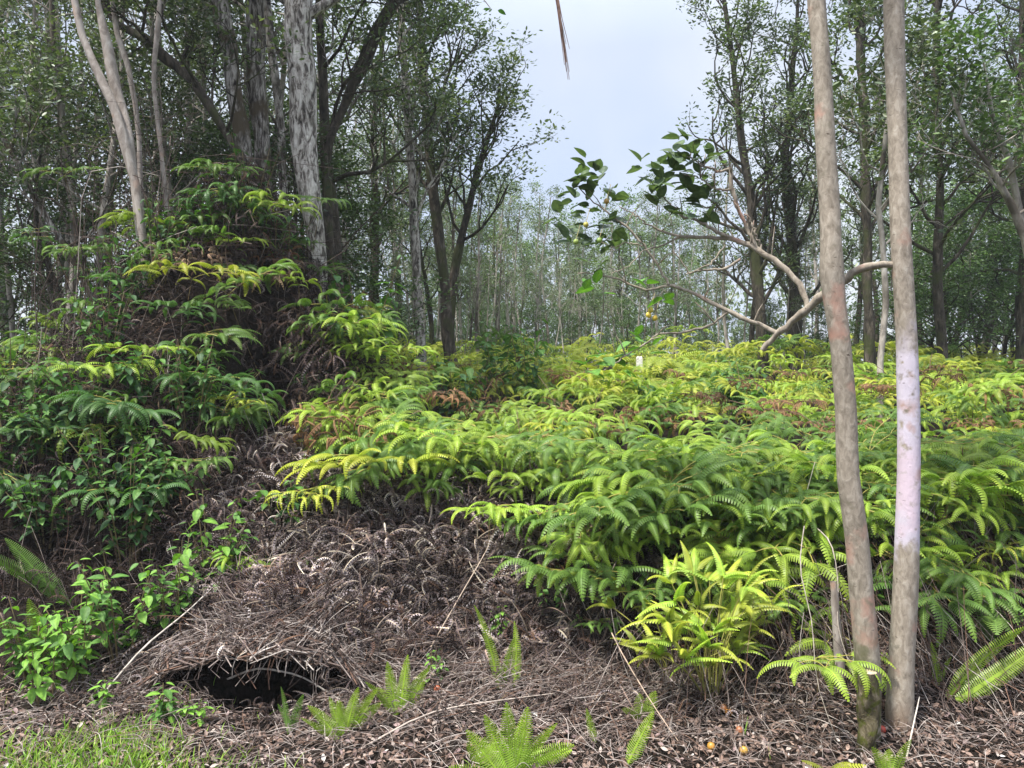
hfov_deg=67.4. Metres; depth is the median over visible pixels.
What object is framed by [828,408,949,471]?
fern
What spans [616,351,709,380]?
tall fern
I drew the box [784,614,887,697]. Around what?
fern
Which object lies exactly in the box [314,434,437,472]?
fern
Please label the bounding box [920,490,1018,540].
fern
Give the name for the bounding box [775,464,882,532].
fern
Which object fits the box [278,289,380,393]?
fern
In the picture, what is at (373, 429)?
fern
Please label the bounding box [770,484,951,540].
fern
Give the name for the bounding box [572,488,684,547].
fern
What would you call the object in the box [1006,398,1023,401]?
fern
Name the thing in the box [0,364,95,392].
fern
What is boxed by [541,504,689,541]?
fern
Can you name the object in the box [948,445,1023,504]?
fern
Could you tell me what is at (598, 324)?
bushy tree
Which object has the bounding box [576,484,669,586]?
fern
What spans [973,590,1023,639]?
sword fern
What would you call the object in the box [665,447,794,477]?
fern
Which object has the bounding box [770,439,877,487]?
fern
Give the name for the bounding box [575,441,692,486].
fern
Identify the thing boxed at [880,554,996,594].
fern
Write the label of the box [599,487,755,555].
fern
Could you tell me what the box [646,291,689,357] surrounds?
bushy tree
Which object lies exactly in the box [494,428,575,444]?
fern
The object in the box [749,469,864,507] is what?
fern
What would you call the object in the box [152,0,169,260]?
smooth bark tree
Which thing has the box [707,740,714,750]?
fallen fruit
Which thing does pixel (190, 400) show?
fern
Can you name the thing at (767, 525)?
fern
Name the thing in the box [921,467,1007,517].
fern
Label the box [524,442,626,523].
fern
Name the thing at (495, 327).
bushy tree
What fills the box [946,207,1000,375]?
bare stemmed tree
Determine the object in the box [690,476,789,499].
fern
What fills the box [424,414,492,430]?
fern
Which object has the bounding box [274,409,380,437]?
fern
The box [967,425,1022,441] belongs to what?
fern
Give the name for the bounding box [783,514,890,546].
fern
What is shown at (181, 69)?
tree
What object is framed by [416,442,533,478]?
fern
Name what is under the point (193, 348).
fern
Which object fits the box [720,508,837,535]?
fern
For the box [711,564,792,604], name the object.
fern
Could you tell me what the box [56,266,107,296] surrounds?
fern
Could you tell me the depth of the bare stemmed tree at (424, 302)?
15.43 m
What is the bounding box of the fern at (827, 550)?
[713,516,867,602]
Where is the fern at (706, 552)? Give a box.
[677,523,773,597]
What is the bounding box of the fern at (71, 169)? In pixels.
[21,166,107,232]
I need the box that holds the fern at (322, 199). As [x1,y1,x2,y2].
[287,194,351,249]
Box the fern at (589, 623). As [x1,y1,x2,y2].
[570,614,624,634]
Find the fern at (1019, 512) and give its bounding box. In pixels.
[1002,504,1023,529]
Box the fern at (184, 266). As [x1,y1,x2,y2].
[123,259,260,300]
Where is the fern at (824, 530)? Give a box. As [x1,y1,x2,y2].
[754,514,893,553]
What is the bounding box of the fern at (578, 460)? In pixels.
[538,452,643,486]
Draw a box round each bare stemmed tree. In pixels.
[0,0,64,366]
[27,0,148,325]
[90,53,185,214]
[203,0,289,185]
[383,249,401,340]
[399,262,426,316]
[402,270,413,327]
[408,269,439,355]
[425,248,446,339]
[426,207,466,347]
[448,252,475,335]
[458,260,487,357]
[464,274,490,355]
[465,263,495,347]
[470,258,495,342]
[472,247,509,347]
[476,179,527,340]
[485,256,517,350]
[486,187,525,332]
[496,256,524,341]
[500,274,520,333]
[509,258,537,334]
[519,259,549,351]
[529,258,553,355]
[531,264,552,352]
[544,259,573,352]
[549,263,580,357]
[563,273,591,370]
[564,257,583,343]
[569,235,597,362]
[571,268,597,369]
[582,280,602,340]
[589,263,622,365]
[593,206,623,335]
[595,266,615,369]
[598,261,621,370]
[607,266,635,341]
[637,268,661,355]
[677,230,705,330]
[738,218,767,376]
[770,220,814,376]
[844,230,886,342]
[873,214,894,328]
[913,219,932,288]
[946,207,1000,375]
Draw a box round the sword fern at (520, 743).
[449,702,573,767]
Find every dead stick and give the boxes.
[101,586,213,697]
[227,668,337,697]
[275,693,368,716]
[361,693,554,747]
[431,525,496,646]
[611,633,679,742]
[800,526,838,743]
[817,528,852,673]
[906,697,919,756]
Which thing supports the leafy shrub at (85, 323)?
on the ground at (220, 688)
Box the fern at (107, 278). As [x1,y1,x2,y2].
[89,269,127,285]
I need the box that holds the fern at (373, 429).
[294,410,419,468]
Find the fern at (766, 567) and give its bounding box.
[663,557,802,596]
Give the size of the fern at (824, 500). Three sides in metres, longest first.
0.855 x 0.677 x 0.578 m
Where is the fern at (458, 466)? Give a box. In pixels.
[397,438,491,488]
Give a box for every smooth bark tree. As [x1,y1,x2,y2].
[71,0,152,296]
[95,0,142,286]
[110,0,144,213]
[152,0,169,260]
[796,0,1002,420]
[877,5,1023,255]
[879,9,1023,250]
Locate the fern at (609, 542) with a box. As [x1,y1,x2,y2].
[537,527,665,568]
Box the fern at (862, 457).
[788,450,896,485]
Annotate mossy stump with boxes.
[856,669,880,755]
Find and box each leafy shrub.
[0,327,62,431]
[0,358,69,466]
[0,369,104,472]
[0,396,59,491]
[0,463,81,548]
[0,596,94,687]
[14,642,68,707]
[15,385,106,439]
[25,358,135,442]
[26,564,105,687]
[35,361,128,451]
[47,425,172,515]
[66,266,140,374]
[67,552,161,668]
[72,262,125,332]
[75,431,135,524]
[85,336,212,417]
[86,678,118,708]
[87,445,177,571]
[89,225,172,315]
[101,399,175,465]
[127,192,195,287]
[127,199,210,274]
[128,438,210,509]
[129,533,202,645]
[145,682,182,726]
[150,335,225,449]
[154,175,230,247]
[165,348,265,420]
[174,196,247,256]
[176,702,212,726]
[179,489,258,594]
[222,132,286,250]
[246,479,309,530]
[255,208,315,275]
[303,410,374,461]
[319,254,406,381]
[420,348,492,420]
[424,650,448,682]
[472,310,524,403]
[486,317,548,411]
[488,605,510,641]
[533,581,569,615]
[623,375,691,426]
[626,610,648,645]
[707,359,769,422]
[769,560,801,602]
[873,575,884,605]
[974,538,1008,571]
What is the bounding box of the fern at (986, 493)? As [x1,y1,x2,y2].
[937,462,1013,508]
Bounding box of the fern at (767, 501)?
[720,481,838,525]
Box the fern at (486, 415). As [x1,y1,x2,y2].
[457,399,557,428]
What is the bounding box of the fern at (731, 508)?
[626,484,758,559]
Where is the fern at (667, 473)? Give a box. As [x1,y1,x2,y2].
[637,471,736,515]
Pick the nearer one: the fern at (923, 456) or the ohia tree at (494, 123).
the fern at (923, 456)
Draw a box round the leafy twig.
[484,0,505,14]
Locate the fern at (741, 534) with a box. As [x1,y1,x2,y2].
[680,504,802,617]
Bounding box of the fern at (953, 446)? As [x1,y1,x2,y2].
[880,437,1008,468]
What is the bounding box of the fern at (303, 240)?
[278,233,328,282]
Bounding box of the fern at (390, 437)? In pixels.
[318,424,423,456]
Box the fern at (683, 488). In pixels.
[636,478,701,512]
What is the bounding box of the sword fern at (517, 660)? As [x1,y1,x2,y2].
[511,621,521,687]
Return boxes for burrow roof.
[121,573,384,699]
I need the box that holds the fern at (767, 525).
[719,507,815,540]
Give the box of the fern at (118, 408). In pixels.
[44,390,189,449]
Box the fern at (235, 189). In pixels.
[177,182,285,242]
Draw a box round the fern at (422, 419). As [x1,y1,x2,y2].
[385,413,460,474]
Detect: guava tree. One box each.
[542,0,920,734]
[807,0,881,742]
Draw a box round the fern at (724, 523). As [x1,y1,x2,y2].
[706,514,778,537]
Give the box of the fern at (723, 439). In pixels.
[704,438,762,476]
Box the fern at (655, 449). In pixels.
[638,447,704,467]
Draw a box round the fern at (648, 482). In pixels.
[573,463,723,512]
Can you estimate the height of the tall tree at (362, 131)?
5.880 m
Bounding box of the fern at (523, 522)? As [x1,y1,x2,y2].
[504,503,587,544]
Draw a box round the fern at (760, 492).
[662,466,784,502]
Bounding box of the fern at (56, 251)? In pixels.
[40,244,102,295]
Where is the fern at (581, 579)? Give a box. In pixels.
[487,555,684,613]
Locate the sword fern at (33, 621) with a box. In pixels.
[0,599,49,660]
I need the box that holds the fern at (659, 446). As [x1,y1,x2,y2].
[605,438,695,453]
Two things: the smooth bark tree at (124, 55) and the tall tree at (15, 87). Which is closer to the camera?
the smooth bark tree at (124, 55)
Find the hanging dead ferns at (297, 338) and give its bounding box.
[114,148,358,456]
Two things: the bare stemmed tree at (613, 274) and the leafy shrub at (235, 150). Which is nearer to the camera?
the leafy shrub at (235, 150)
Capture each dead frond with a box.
[50,375,109,403]
[115,374,183,421]
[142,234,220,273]
[175,251,231,271]
[191,248,226,257]
[216,260,289,291]
[248,245,301,269]
[268,247,304,290]
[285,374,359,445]
[287,287,347,335]
[287,363,335,408]
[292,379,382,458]
[327,274,371,315]
[349,410,420,447]
[361,343,408,390]
[401,353,436,384]
[410,380,472,409]
[447,360,473,370]
[455,379,508,424]
[471,361,513,396]
[487,409,551,470]
[515,356,548,363]
[521,490,589,567]
[537,376,577,426]
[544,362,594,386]
[553,534,638,594]
[558,389,635,437]
[570,542,669,608]
[593,425,638,439]
[612,356,640,387]
[620,400,676,421]
[651,366,686,380]
[656,396,717,436]
[679,390,727,410]
[721,400,804,425]
[725,370,774,392]
[755,395,827,415]
[772,365,809,380]
[788,410,834,437]
[811,362,831,376]
[853,362,888,397]
[857,415,883,430]
[858,383,895,395]
[866,360,927,396]
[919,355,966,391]
[921,363,959,371]
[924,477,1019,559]
[932,524,1023,571]
[941,412,995,434]
[964,368,1023,413]
[992,348,1023,375]
[1008,419,1023,427]
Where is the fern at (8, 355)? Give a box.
[0,348,43,366]
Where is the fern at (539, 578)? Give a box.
[517,564,614,596]
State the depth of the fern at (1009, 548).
4.02 m
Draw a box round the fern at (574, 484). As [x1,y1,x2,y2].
[549,469,659,504]
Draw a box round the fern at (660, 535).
[613,520,720,595]
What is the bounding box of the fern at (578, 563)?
[517,545,651,591]
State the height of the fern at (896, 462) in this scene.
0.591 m
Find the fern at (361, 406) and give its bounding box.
[332,400,444,440]
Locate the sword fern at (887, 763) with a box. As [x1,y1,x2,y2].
[871,739,910,767]
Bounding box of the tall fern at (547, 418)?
[515,406,561,424]
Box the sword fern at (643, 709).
[622,691,657,720]
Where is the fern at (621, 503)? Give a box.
[525,475,699,565]
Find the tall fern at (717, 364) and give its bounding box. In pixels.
[656,361,761,389]
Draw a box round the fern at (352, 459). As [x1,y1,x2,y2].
[275,448,458,495]
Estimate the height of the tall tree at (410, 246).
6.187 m
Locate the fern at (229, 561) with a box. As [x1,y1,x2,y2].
[206,552,268,573]
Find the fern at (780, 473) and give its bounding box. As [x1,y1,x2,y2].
[732,470,834,495]
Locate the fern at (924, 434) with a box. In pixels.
[921,427,967,443]
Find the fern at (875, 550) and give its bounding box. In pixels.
[803,535,979,581]
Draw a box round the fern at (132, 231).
[130,225,192,238]
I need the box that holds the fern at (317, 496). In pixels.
[263,484,361,515]
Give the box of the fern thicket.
[0,188,1023,626]
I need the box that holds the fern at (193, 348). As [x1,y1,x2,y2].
[153,341,240,411]
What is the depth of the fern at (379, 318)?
6.53 m
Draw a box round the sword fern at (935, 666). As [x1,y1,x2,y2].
[930,642,950,685]
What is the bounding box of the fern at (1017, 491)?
[896,468,1023,545]
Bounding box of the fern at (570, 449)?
[499,431,622,490]
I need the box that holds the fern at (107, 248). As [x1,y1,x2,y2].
[71,242,134,260]
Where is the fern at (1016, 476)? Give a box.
[921,454,1023,485]
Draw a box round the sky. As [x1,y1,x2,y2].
[0,0,1019,364]
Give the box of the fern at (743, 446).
[717,431,782,469]
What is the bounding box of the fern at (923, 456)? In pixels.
[860,447,964,476]
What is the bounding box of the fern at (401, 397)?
[346,385,425,422]
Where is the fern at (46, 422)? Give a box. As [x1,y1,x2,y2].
[0,413,87,433]
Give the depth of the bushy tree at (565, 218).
34.13 m
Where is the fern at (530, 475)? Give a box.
[461,463,569,500]
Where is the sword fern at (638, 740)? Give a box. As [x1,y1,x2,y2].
[625,711,654,764]
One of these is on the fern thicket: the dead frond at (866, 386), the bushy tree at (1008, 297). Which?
the dead frond at (866, 386)
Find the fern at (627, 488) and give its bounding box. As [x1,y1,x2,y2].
[577,473,674,513]
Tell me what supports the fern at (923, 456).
on the ground at (220, 688)
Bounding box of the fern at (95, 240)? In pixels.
[88,232,130,256]
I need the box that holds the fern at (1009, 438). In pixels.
[984,432,1023,461]
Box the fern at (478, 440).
[423,426,536,469]
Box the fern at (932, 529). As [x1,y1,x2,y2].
[869,517,966,568]
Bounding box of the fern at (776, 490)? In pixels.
[750,480,837,504]
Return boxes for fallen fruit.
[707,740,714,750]
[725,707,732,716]
[736,725,742,732]
[740,744,747,754]
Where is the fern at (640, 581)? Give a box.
[638,558,718,604]
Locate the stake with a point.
(639, 361)
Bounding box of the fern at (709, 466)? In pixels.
[652,443,752,540]
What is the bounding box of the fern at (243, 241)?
[190,237,275,255]
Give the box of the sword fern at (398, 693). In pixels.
[365,655,429,715]
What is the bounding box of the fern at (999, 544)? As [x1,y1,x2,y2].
[950,530,1023,570]
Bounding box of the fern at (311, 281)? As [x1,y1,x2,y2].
[268,270,321,318]
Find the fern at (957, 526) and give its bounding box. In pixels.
[921,510,978,543]
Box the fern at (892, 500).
[827,479,947,532]
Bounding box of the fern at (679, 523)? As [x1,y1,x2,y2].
[603,502,706,552]
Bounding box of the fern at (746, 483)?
[701,465,810,530]
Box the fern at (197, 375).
[149,364,263,422]
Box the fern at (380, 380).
[345,376,415,415]
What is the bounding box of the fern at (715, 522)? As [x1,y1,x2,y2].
[687,514,833,564]
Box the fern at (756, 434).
[745,429,834,465]
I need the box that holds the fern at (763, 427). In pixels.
[719,416,797,443]
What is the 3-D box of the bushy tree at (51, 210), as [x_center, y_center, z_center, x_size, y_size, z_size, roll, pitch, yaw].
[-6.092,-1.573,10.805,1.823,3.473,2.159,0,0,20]
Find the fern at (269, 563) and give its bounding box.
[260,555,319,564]
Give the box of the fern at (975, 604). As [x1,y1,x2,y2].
[843,569,1023,646]
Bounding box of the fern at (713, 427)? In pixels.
[651,422,747,440]
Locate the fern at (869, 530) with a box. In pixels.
[810,517,890,547]
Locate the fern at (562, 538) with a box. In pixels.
[538,510,639,569]
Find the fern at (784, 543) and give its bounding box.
[682,536,807,565]
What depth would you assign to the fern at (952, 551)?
3.98 m
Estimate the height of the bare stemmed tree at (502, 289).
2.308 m
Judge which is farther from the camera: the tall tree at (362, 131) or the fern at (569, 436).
the tall tree at (362, 131)
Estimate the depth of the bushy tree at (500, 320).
24.79 m
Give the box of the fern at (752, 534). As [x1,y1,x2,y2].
[692,526,811,559]
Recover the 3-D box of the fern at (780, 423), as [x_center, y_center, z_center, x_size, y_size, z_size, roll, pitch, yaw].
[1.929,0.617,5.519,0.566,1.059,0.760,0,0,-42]
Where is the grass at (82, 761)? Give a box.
[0,671,770,767]
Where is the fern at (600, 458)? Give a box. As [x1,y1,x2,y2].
[579,435,728,472]
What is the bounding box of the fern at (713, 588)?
[639,570,786,612]
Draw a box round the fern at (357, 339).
[288,327,400,364]
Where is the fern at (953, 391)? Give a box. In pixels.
[920,388,1023,429]
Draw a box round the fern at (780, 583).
[674,544,827,620]
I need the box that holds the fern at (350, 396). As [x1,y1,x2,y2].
[278,385,417,423]
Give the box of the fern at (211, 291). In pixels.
[176,258,301,382]
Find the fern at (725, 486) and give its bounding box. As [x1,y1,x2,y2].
[682,467,756,521]
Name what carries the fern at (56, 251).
on the ground at (220, 688)
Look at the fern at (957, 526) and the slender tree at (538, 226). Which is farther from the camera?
the slender tree at (538, 226)
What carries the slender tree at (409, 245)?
on the ground at (220, 688)
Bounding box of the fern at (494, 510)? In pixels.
[440,501,547,544]
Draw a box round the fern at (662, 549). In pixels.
[593,530,684,556]
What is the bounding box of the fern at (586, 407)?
[493,405,601,445]
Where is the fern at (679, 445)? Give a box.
[631,435,749,483]
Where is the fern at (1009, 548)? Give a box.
[960,539,1023,565]
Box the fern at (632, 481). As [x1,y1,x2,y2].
[590,453,691,509]
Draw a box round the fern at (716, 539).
[676,524,800,580]
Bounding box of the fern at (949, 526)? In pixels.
[921,492,975,534]
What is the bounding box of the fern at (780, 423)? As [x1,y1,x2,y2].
[732,396,828,449]
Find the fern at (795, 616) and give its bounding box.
[780,591,848,639]
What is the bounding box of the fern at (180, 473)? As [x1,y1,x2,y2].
[51,470,205,516]
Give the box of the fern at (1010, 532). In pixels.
[980,512,1023,556]
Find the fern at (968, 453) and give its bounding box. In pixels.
[925,441,1020,458]
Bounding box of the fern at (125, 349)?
[84,342,196,383]
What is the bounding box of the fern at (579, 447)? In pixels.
[564,442,699,467]
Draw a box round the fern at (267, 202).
[230,190,321,268]
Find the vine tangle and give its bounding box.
[0,49,403,419]
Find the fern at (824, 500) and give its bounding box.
[714,492,867,525]
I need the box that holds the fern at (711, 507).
[676,500,739,531]
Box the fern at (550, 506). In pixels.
[542,491,636,545]
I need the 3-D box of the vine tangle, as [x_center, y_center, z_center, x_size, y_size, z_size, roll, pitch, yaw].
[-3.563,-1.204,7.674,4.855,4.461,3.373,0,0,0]
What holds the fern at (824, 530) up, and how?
on the ground at (220, 688)
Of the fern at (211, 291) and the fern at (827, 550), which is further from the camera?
the fern at (211, 291)
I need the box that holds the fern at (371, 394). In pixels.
[341,387,428,422]
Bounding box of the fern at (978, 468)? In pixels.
[920,442,1023,525]
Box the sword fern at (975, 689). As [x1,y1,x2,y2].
[945,627,1023,703]
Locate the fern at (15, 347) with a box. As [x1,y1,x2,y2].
[11,344,83,362]
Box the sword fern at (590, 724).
[586,708,596,741]
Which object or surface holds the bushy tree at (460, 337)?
on the ground at (220, 688)
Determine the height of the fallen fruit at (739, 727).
0.046 m
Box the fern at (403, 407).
[296,399,427,481]
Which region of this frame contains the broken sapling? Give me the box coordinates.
[830,581,844,682]
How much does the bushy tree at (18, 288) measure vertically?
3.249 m
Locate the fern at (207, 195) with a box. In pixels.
[175,181,264,238]
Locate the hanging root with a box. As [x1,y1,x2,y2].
[555,0,569,79]
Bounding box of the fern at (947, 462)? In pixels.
[858,436,957,495]
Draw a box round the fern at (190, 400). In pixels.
[169,395,267,435]
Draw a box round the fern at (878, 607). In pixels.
[840,589,957,637]
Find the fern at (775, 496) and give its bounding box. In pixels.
[721,490,817,508]
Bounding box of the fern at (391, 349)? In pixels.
[357,343,440,406]
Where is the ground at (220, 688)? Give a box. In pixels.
[0,244,1023,767]
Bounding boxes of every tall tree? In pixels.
[0,0,73,218]
[0,1,76,340]
[131,1,271,213]
[167,1,336,182]
[316,0,451,361]
[318,98,384,300]
[335,12,425,336]
[347,141,409,360]
[381,181,434,302]
[384,123,459,377]
[421,173,486,303]
[468,171,520,361]
[557,221,602,337]
[595,211,652,331]
[723,106,801,377]
[766,158,842,367]
[800,84,914,360]
[836,118,889,355]
[872,72,983,345]
[932,118,999,353]
[982,0,1018,214]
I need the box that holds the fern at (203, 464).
[150,455,237,481]
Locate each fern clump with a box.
[586,575,763,685]
[616,540,802,700]
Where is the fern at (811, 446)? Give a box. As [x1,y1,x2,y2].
[728,442,860,496]
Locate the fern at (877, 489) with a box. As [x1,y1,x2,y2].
[812,474,943,533]
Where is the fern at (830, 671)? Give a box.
[757,651,895,704]
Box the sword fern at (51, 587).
[0,538,70,605]
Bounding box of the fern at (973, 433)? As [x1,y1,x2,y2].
[937,428,1023,448]
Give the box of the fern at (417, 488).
[380,472,476,511]
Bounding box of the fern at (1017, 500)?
[991,489,1021,506]
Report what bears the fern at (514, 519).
on the ground at (220, 688)
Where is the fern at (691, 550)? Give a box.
[668,538,743,570]
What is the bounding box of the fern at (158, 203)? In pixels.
[123,199,177,224]
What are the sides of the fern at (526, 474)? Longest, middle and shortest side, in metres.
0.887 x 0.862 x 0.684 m
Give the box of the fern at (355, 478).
[305,443,428,510]
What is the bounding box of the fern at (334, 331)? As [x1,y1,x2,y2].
[313,328,384,365]
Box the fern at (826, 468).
[757,453,924,497]
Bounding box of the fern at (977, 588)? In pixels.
[919,542,1023,612]
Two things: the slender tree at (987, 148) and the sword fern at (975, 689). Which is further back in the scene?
the slender tree at (987, 148)
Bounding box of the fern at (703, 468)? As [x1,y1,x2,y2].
[670,460,733,476]
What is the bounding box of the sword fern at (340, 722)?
[301,687,381,739]
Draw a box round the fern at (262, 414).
[211,396,280,433]
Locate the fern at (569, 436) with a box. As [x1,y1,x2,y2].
[517,433,591,472]
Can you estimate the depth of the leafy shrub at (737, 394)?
7.98 m
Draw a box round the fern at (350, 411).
[319,403,401,426]
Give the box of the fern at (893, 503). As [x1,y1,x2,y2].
[833,479,933,520]
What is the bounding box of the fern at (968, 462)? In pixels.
[927,434,1021,502]
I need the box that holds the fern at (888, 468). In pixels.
[823,463,924,481]
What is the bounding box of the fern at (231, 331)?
[180,325,260,350]
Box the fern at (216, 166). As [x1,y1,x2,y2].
[170,158,262,210]
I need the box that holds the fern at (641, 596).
[597,583,690,634]
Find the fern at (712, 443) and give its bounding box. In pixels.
[687,435,776,473]
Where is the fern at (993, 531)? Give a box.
[953,498,1023,545]
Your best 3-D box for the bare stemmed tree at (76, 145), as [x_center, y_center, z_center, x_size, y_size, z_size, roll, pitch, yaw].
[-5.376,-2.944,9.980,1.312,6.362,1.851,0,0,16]
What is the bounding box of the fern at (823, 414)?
[797,411,893,445]
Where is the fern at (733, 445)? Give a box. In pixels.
[663,442,772,483]
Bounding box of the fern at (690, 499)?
[608,462,723,521]
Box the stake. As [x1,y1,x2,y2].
[636,356,642,380]
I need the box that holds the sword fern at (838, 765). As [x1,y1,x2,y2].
[801,760,865,767]
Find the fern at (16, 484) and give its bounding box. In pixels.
[0,467,61,501]
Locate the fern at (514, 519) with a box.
[483,516,585,544]
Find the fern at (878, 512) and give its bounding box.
[776,498,895,569]
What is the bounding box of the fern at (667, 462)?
[571,452,704,486]
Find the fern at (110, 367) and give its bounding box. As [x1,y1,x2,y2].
[39,359,164,386]
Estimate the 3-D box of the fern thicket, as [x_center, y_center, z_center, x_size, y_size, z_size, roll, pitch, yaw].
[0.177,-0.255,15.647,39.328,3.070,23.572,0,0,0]
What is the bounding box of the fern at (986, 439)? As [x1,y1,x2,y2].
[966,434,1023,479]
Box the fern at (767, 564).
[679,542,782,578]
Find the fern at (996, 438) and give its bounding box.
[922,429,1023,458]
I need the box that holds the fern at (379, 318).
[311,310,407,372]
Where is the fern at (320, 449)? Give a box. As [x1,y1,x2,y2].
[305,419,402,469]
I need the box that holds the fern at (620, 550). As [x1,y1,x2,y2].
[590,525,665,575]
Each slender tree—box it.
[0,0,24,206]
[0,0,59,223]
[0,0,98,328]
[0,0,127,336]
[0,0,145,357]
[0,0,181,333]
[0,0,251,309]
[34,0,167,231]
[60,0,175,297]
[64,0,253,215]
[77,1,220,222]
[116,0,247,208]
[129,0,278,218]
[130,0,234,204]
[173,2,390,217]
[210,0,317,207]
[266,1,381,204]
[317,91,383,305]
[341,112,405,282]
[377,84,417,342]
[380,163,436,343]
[383,189,435,332]
[384,135,435,339]
[391,143,445,321]
[404,160,485,361]
[418,142,472,338]
[424,168,465,339]
[429,188,473,289]
[429,202,464,283]
[454,193,498,366]
[457,155,498,383]
[480,170,521,354]
[483,180,533,332]
[488,185,538,329]
[510,202,535,332]
[517,178,561,340]
[517,182,567,355]
[529,212,585,349]
[548,219,583,354]
[558,222,586,330]
[561,215,599,351]
[584,240,615,332]
[596,201,627,366]
[616,192,659,352]
[625,205,673,361]
[631,197,675,342]
[634,170,677,350]
[651,207,699,363]
[652,195,695,357]
[673,212,707,341]
[683,222,726,362]
[687,206,725,352]
[693,124,756,361]
[701,228,730,361]
[790,215,822,368]
[794,89,842,366]
[800,155,844,346]
[841,214,853,295]
[873,51,952,268]
[917,210,964,321]
[944,47,1017,371]
[958,61,1018,357]
[976,207,1018,369]
[991,55,1018,233]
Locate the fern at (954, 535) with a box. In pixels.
[867,505,989,568]
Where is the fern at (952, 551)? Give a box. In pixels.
[870,542,975,595]
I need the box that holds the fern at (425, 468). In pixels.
[392,447,462,482]
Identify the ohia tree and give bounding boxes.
[0,0,208,319]
[136,0,340,309]
[148,0,288,238]
[174,0,479,327]
[211,0,257,220]
[245,0,272,235]
[321,0,407,300]
[324,0,480,385]
[359,0,508,388]
[397,25,570,388]
[672,0,815,380]
[722,0,862,379]
[727,0,961,389]
[834,0,1023,387]
[907,0,1023,376]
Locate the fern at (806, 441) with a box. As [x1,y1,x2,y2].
[800,423,832,450]
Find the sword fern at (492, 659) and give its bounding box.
[474,605,514,689]
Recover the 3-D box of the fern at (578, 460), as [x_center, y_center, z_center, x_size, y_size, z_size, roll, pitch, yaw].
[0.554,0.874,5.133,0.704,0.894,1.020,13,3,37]
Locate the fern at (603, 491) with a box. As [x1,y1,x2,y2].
[564,489,665,534]
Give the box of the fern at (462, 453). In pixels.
[452,426,530,469]
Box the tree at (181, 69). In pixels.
[79,0,320,254]
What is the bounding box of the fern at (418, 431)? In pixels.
[373,421,502,482]
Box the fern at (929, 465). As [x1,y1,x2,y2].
[921,450,1023,534]
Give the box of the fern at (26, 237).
[8,225,69,283]
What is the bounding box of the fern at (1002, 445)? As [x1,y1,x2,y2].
[973,435,1023,501]
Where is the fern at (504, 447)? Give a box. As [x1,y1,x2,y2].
[451,428,553,485]
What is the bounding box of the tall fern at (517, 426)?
[487,415,539,432]
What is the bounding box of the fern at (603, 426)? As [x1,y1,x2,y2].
[597,415,662,446]
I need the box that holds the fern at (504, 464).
[435,451,533,487]
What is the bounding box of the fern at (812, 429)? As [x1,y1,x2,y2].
[787,427,895,448]
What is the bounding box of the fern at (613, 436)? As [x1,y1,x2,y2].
[548,405,649,442]
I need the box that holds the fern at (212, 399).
[184,391,271,432]
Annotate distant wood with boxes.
[4,81,1015,364]
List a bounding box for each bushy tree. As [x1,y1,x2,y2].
[0,69,177,336]
[0,144,64,347]
[0,149,132,330]
[0,186,63,358]
[0,219,34,332]
[1,89,225,313]
[57,97,227,327]
[133,113,302,260]
[184,104,380,294]
[217,97,417,303]
[287,169,396,345]
[303,168,461,376]
[384,294,414,356]
[398,294,436,343]
[406,285,437,341]
[414,296,439,345]
[427,297,484,355]
[431,188,524,348]
[435,211,537,339]
[455,294,491,345]
[455,309,469,351]
[456,306,501,350]
[466,307,494,348]
[469,229,564,348]
[477,304,510,350]
[482,302,515,337]
[491,300,521,346]
[499,296,557,355]
[510,197,607,354]
[511,294,544,341]
[527,311,565,354]
[548,301,583,356]
[549,298,578,353]
[549,307,593,357]
[555,285,617,370]
[560,305,605,352]
[568,183,671,336]
[575,210,695,355]
[588,309,617,354]
[598,294,660,369]
[599,303,647,350]
[608,290,648,358]
[624,306,658,363]
[628,202,715,356]
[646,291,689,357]
[660,294,707,363]
[677,311,717,352]
[678,293,724,358]
[682,302,728,359]
[708,299,755,365]
[728,302,766,364]
[735,300,785,362]
[748,293,789,372]
[774,307,825,367]
[801,300,829,366]
[802,299,854,368]
[844,184,976,341]
[847,300,879,345]
[849,294,888,361]
[850,296,895,356]
[852,183,1015,351]
[872,179,994,353]
[875,201,1023,377]
[912,212,991,356]
[921,180,1023,370]
[923,169,1019,372]
[925,187,1019,355]
[944,161,1019,357]
[954,204,1018,351]
[984,207,1018,345]
[988,215,1019,345]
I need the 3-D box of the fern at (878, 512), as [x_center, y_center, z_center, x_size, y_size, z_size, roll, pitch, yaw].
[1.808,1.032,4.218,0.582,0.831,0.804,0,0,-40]
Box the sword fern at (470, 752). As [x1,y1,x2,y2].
[466,737,496,767]
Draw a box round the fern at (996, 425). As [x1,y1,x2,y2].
[963,423,1019,431]
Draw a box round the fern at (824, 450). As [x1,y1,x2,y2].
[799,446,895,471]
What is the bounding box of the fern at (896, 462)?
[861,456,949,509]
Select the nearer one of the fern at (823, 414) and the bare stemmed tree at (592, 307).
the fern at (823, 414)
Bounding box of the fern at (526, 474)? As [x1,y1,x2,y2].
[486,467,582,487]
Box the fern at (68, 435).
[37,423,154,461]
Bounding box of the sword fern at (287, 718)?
[277,687,303,733]
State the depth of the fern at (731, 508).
4.23 m
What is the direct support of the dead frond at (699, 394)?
on the fern thicket
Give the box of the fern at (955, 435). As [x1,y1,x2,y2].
[877,430,991,483]
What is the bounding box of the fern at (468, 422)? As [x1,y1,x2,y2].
[377,420,485,460]

